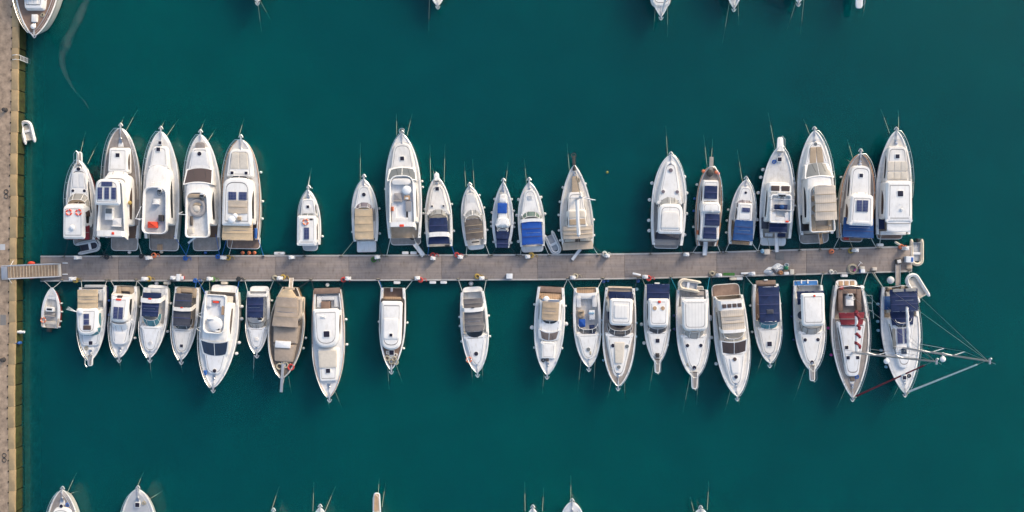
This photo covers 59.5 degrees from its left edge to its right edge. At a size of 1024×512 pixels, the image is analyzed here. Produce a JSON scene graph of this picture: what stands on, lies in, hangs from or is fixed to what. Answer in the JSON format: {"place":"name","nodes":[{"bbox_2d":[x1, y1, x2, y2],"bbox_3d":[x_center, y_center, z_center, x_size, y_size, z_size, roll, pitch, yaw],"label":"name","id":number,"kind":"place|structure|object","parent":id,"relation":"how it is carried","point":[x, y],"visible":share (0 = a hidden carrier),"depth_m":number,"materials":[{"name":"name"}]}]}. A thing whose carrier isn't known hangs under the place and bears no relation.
{"place":"outdoors","nodes":[
{"label":"outdoors","id":0,"kind":"place"},
{"bbox_2d":[0,0,25,511],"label":"quay","id":1,"kind":"structure","parent":0,"point":[12,73],"depth_m":98.45,"materials":[{"name":"concrete"}]},
{"bbox_2d":[12,54,27,62],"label":"quay ladder","id":2,"kind":"object","parent":1,"relation":"attached to","point":[20,58],"visible":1,"depth_m":99.09,"materials":[{"name":"white metal"}]},
{"bbox_2d":[19,0,1023,511],"bbox_3d":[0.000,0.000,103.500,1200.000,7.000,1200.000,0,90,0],"label":"water","id":3,"kind":"structure","parent":0,"point":[329,98],"depth_m":100.00,"materials":[{"name":"teal liquid"}]},
{"bbox_2d":[21,120,35,144],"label":"inflatable dinghy","id":4,"kind":"object","parent":3,"relation":"on","point":[28,133],"visible":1,"depth_m":99.55,"materials":[{"name":"white rubber"}]},
{"bbox_2d":[13,0,62,37],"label":"motor yacht","id":5,"kind":"object","parent":3,"relation":"on","point":[38,17],"visible":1,"depth_m":97.65,"materials":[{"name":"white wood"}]},
{"bbox_2d":[41,287,61,331],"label":"open boat","id":6,"kind":"object","parent":3,"relation":"on","point":[51,310],"visible":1,"depth_m":99.35,"materials":[{"name":"white plastic"}]},
{"bbox_2d":[46,486,79,511],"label":"motor boat","id":7,"kind":"object","parent":3,"relation":"on","point":[63,501],"visible":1,"depth_m":98.25,"materials":[{"name":"white plastic"}]},
{"bbox_2d":[63,151,97,245],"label":"motor yacht","id":8,"kind":"object","parent":3,"relation":"on","point":[80,191],"visible":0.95,"depth_m":98.06,"materials":[{"name":"white plastic"}]},
{"bbox_2d":[76,239,100,254],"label":"inflatable dinghy","id":9,"kind":"object","parent":8,"relation":"on","point":[89,246],"visible":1,"depth_m":99.19,"materials":[{"name":"grey rubber"}]},
{"bbox_2d":[66,285,108,366],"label":"motor boat","id":10,"kind":"object","parent":3,"relation":"on","point":[92,311],"visible":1,"depth_m":98.12,"materials":[{"name":"white plastic"}]},
{"bbox_2d":[95,123,142,250],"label":"motor yacht","id":11,"kind":"object","parent":3,"relation":"on","point":[118,199],"visible":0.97,"depth_m":97.50,"materials":[{"name":"white plastic"}]},
{"bbox_2d":[108,285,139,362],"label":"motor boat","id":12,"kind":"object","parent":3,"relation":"on","point":[124,311],"visible":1,"depth_m":98.25,"materials":[{"name":"white plastic"}]},
{"bbox_2d":[121,485,155,511],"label":"motor boat","id":13,"kind":"object","parent":3,"relation":"on","point":[138,500],"visible":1,"depth_m":98.28,"materials":[{"name":"white plastic"}]},
{"bbox_2d":[138,285,170,362],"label":"motor boat","id":14,"kind":"object","parent":3,"relation":"on","point":[155,300],"visible":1,"depth_m":98.29,"materials":[{"name":"white plastic"}]},
{"bbox_2d":[135,126,181,250],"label":"motor yacht","id":15,"kind":"object","parent":3,"relation":"on","point":[162,207],"visible":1,"depth_m":97.62,"materials":[{"name":"white plastic"}]},
{"bbox_2d":[170,286,200,364],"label":"motor boat","id":16,"kind":"object","parent":3,"relation":"on","point":[186,308],"visible":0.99,"depth_m":98.27,"materials":[{"name":"white plastic"}]},
{"bbox_2d":[179,129,222,250],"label":"motor yacht","id":17,"kind":"object","parent":3,"relation":"on","point":[202,183],"visible":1,"depth_m":97.51,"materials":[{"name":"white plastic"}]},
{"bbox_2d":[196,285,240,392],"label":"motor yacht","id":18,"kind":"object","parent":3,"relation":"on","point":[219,325],"visible":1,"depth_m":97.58,"materials":[{"name":"white plastic"}]},
{"bbox_2d":[221,134,261,248],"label":"motor yacht","id":19,"kind":"object","parent":3,"relation":"on","point":[241,200],"visible":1,"depth_m":97.51,"materials":[{"name":"white plastic"}]},
{"bbox_2d":[245,286,270,358],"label":"motor boat","id":20,"kind":"object","parent":3,"relation":"on","point":[258,308],"visible":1,"depth_m":98.50,"materials":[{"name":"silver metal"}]},
{"bbox_2d":[268,278,305,391],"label":"wooden boat","id":21,"kind":"object","parent":3,"relation":"on","point":[286,327],"visible":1,"depth_m":97.90,"materials":[{"name":"brown wood"}]},
{"bbox_2d":[297,185,320,250],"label":"motor boat","id":22,"kind":"object","parent":3,"relation":"on","point":[309,237],"visible":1,"depth_m":98.12,"materials":[{"name":"white plastic"}]},
{"bbox_2d":[316,504,324,511],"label":"motor boat","id":23,"kind":"object","parent":3,"relation":"on","point":[319,509],"visible":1,"depth_m":98.33,"materials":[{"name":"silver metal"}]},
{"bbox_2d":[312,288,344,402],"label":"motor yacht","id":24,"kind":"object","parent":3,"relation":"on","point":[328,333],"visible":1,"depth_m":97.94,"materials":[{"name":"white plastic"}]},
{"bbox_2d":[351,174,378,251],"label":"motor boat","id":25,"kind":"object","parent":3,"relation":"on","point":[365,222],"visible":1,"depth_m":98.40,"materials":[{"name":"white plastic"}]},
{"bbox_2d":[373,493,380,511],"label":"motor boat","id":26,"kind":"object","parent":3,"relation":"on","point":[376,503],"visible":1,"depth_m":98.14,"materials":[{"name":"brown wood"}]},
{"bbox_2d":[379,288,405,374],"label":"motor boat","id":27,"kind":"object","parent":3,"relation":"on","point":[392,318],"visible":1,"depth_m":97.88,"materials":[{"name":"white plastic"}]},
{"bbox_2d":[385,128,424,256],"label":"motor yacht","id":28,"kind":"object","parent":3,"relation":"on","point":[403,196],"visible":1,"depth_m":97.54,"materials":[{"name":"white plastic"}]},
{"bbox_2d":[433,0,442,8],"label":"motor boat","id":29,"kind":"object","parent":3,"relation":"on","point":[437,2],"visible":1,"depth_m":98.33,"materials":[{"name":"silver metal"}]},
{"bbox_2d":[425,172,452,246],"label":"motor boat","id":30,"kind":"object","parent":3,"relation":"on","point":[438,222],"visible":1,"depth_m":98.35,"materials":[{"name":"white plastic"}]},
{"bbox_2d":[461,182,485,249],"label":"motor boat","id":31,"kind":"object","parent":3,"relation":"on","point":[473,221],"visible":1,"depth_m":98.51,"materials":[{"name":"white plastic"}]},
{"bbox_2d":[460,286,488,377],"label":"motor boat","id":32,"kind":"object","parent":3,"relation":"on","point":[474,324],"visible":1,"depth_m":98.22,"materials":[{"name":"white plastic"}]},
{"bbox_2d":[40,243,911,283],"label":"floating pier","id":33,"kind":"structure","parent":3,"relation":"on","point":[441,268],"depth_m":99.38,"materials":[{"name":"weathered wood planks"},{"name":"iron"},{"name":"white rubber"}]},
{"bbox_2d":[1,262,60,282],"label":"gangway","id":34,"kind":"object","parent":33,"relation":"on","point":[27,271],"visible":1,"depth_m":98.60,"materials":[{"name":"beige wood"}]},
{"bbox_2d":[176,273,181,280],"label":"dock box","id":35,"kind":"object","parent":33,"relation":"on","point":[178,275],"visible":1,"depth_m":98.81,"materials":[{"name":"white plastic"}]},
{"bbox_2d":[506,273,512,278],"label":"dock box","id":36,"kind":"object","parent":33,"relation":"on","point":[509,276],"visible":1,"depth_m":98.76,"materials":[{"name":"white plastic"}]},
{"bbox_2d":[723,273,734,275],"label":"rubber mat","id":37,"kind":"object","parent":33,"relation":"on","point":[728,274],"visible":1,"depth_m":99.33,"materials":[{"name":"green rubber"}]},
{"bbox_2d":[763,249,769,254],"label":"dock box","id":38,"kind":"object","parent":33,"relation":"on","point":[766,251],"visible":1,"depth_m":98.81,"materials":[{"name":"beige plastic"}]},
{"bbox_2d":[764,263,783,275],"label":"crumpled sail","id":39,"kind":"object","parent":33,"relation":"on","point":[777,267],"visible":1,"depth_m":99.15,"materials":[{"name":"white fabric"}]},
{"bbox_2d":[775,252,783,259],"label":"rubber mat","id":40,"kind":"object","parent":33,"relation":"on","point":[779,255],"visible":1,"depth_m":99.34,"materials":[{"name":"grey rubber"}]},
{"bbox_2d":[847,264,858,273],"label":"hose coil","id":41,"kind":"object","parent":33,"relation":"on","point":[849,271],"visible":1,"depth_m":99.23,"materials":[{"name":"beige rubber"}]},
{"bbox_2d":[851,248,858,251],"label":"service pedestal","id":42,"kind":"object","parent":33,"relation":"on","point":[854,249],"visible":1,"depth_m":98.63,"materials":[{"name":"white paint"}]},
{"bbox_2d":[895,258,901,263],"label":"crate","id":43,"kind":"object","parent":33,"relation":"on","point":[898,261],"visible":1,"depth_m":99.02,"materials":[{"name":"white plastic"}]},
{"bbox_2d":[904,256,913,262],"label":"dock box","id":44,"kind":"object","parent":33,"relation":"on","point":[909,259],"visible":1,"depth_m":98.76,"materials":[{"name":"white paint"}]},
{"bbox_2d":[492,178,513,247],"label":"motor boat","id":45,"kind":"object","parent":3,"relation":"on","point":[502,221],"visible":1,"depth_m":98.61,"materials":[{"name":"white plastic"}]},
{"bbox_2d":[518,177,544,252],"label":"motor boat","id":46,"kind":"object","parent":3,"relation":"on","point":[531,225],"visible":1,"depth_m":98.33,"materials":[{"name":"white plastic"}]},
{"bbox_2d":[529,504,536,511],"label":"motor boat","id":47,"kind":"object","parent":3,"relation":"on","point":[532,509],"visible":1,"depth_m":98.52,"materials":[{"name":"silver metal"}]},
{"bbox_2d":[534,286,564,378],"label":"motor boat","id":48,"kind":"object","parent":3,"relation":"on","point":[549,320],"visible":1,"depth_m":98.16,"materials":[{"name":"white plastic"}]},
{"bbox_2d":[545,230,560,253],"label":"inflatable dinghy","id":49,"kind":"object","parent":3,"relation":"on","point":[552,243],"visible":1,"depth_m":99.53,"materials":[{"name":"white rubber"}]},
{"bbox_2d":[562,498,581,511],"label":"motor boat","id":50,"kind":"object","parent":3,"relation":"on","point":[571,506],"visible":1,"depth_m":98.20,"materials":[{"name":"white plastic"}]},
{"bbox_2d":[560,153,595,260],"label":"motor sailer","id":51,"kind":"object","parent":3,"relation":"on","point":[576,225],"visible":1,"depth_m":98.02,"materials":[{"name":"white plastic"}]},
{"bbox_2d":[573,287,600,371],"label":"motor boat","id":52,"kind":"object","parent":3,"relation":"on","point":[587,317],"visible":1,"depth_m":98.70,"materials":[{"name":"white plastic"}]},
{"bbox_2d":[602,286,635,390],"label":"motor yacht","id":53,"kind":"object","parent":3,"relation":"on","point":[619,326],"visible":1,"depth_m":97.98,"materials":[{"name":"white plastic"}]},
{"bbox_2d":[643,283,669,373],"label":"motor boat","id":54,"kind":"object","parent":3,"relation":"on","point":[656,308],"visible":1,"depth_m":98.02,"materials":[{"name":"white plastic"}]},
{"bbox_2d":[650,0,670,19],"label":"sailing yacht","id":55,"kind":"object","parent":3,"relation":"on","point":[660,6],"visible":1,"depth_m":98.12,"materials":[{"name":"white plastic"}]},
{"bbox_2d":[651,152,686,248],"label":"motor yacht","id":56,"kind":"object","parent":3,"relation":"on","point":[668,206],"visible":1,"depth_m":98.01,"materials":[{"name":"white plastic"}]},
{"bbox_2d":[675,286,710,389],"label":"motor yacht","id":57,"kind":"object","parent":3,"relation":"on","point":[692,320],"visible":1,"depth_m":98.02,"materials":[{"name":"white plastic"}]},
{"bbox_2d":[678,278,700,292],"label":"inflatable dinghy","id":58,"kind":"object","parent":57,"relation":"on","point":[689,285],"visible":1,"depth_m":98.23,"materials":[{"name":"beige rubber"}]},
{"bbox_2d":[696,505,705,511],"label":"motor boat","id":59,"kind":"object","parent":3,"relation":"on","point":[701,510],"visible":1,"depth_m":98.23,"materials":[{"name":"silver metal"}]},
{"bbox_2d":[694,157,722,254],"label":"motor boat","id":60,"kind":"object","parent":3,"relation":"on","point":[708,211],"visible":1,"depth_m":97.89,"materials":[{"name":"white plastic"}]},
{"bbox_2d":[711,283,750,401],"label":"motor yacht","id":61,"kind":"object","parent":3,"relation":"on","point":[731,336],"visible":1,"depth_m":97.92,"materials":[{"name":"white plastic"}]},
{"bbox_2d":[729,0,739,11],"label":"sailing yacht","id":62,"kind":"object","parent":3,"relation":"on","point":[733,3],"visible":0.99,"depth_m":98.32,"materials":[{"name":"white plastic"}]},
{"bbox_2d":[727,176,756,244],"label":"motor boat","id":63,"kind":"object","parent":3,"relation":"on","point":[742,221],"visible":1,"depth_m":98.29,"materials":[{"name":"white plastic"}]},
{"bbox_2d":[751,279,782,367],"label":"motor boat","id":64,"kind":"object","parent":3,"relation":"on","point":[766,313],"visible":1,"depth_m":98.25,"materials":[{"name":"white plastic"}]},
{"bbox_2d":[758,137,794,251],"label":"fishing yacht","id":65,"kind":"object","parent":3,"relation":"on","point":[776,206],"visible":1,"depth_m":98.08,"materials":[{"name":"white plastic"}]},
{"bbox_2d":[791,280,826,381],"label":"motor yacht","id":66,"kind":"object","parent":3,"relation":"on","point":[808,312],"visible":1,"depth_m":98.10,"materials":[{"name":"white plastic"}]},
{"bbox_2d":[795,126,836,243],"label":"motor yacht","id":67,"kind":"object","parent":3,"relation":"on","point":[815,203],"visible":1,"depth_m":97.34,"materials":[{"name":"white plastic"}]},
{"bbox_2d":[800,215,808,230],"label":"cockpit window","id":68,"kind":"structure","parent":67,"relation":"in","point":[804,227],"depth_m":98.38,"materials":[{"name":"black glass"}]},
{"bbox_2d":[836,148,876,241],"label":"motor yacht","id":69,"kind":"object","parent":3,"relation":"on","point":[856,202],"visible":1,"depth_m":97.65,"materials":[{"name":"white plastic"}]},
{"bbox_2d":[856,0,864,8],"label":"motor boat","id":70,"kind":"object","parent":3,"relation":"on","point":[859,4],"visible":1,"depth_m":98.14,"materials":[{"name":"silver metal"}]},
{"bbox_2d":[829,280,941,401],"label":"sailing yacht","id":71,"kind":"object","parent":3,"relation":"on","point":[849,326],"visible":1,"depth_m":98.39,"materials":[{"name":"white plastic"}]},
{"bbox_2d":[874,126,913,238],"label":"motor yacht","id":72,"kind":"object","parent":3,"relation":"on","point":[893,180],"visible":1,"depth_m":97.60,"materials":[{"name":"white plastic"}]},
{"bbox_2d":[910,239,923,265],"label":"inflatable dinghy","id":73,"kind":"object","parent":3,"relation":"on","point":[918,250],"visible":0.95,"depth_m":99.55,"materials":[{"name":"beige rubber"}]},
{"bbox_2d":[878,264,994,397],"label":"sailing yacht","id":74,"kind":"object","parent":3,"relation":"on","point":[898,302],"visible":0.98,"depth_m":98.18,"materials":[{"name":"white plastic"}]},
{"bbox_2d":[892,329,895,348],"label":"deck window","id":75,"kind":"structure","parent":74,"relation":"in","point":[893,331],"depth_m":98.19,"materials":[{"name":"grey glass"}]},
{"bbox_2d":[905,273,929,302],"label":"inflatable dinghy","id":76,"kind":"object","parent":74,"relation":"hanging from","point":[916,281],"visible":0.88,"depth_m":98.38,"materials":[{"name":"white rubber"}]}
]}

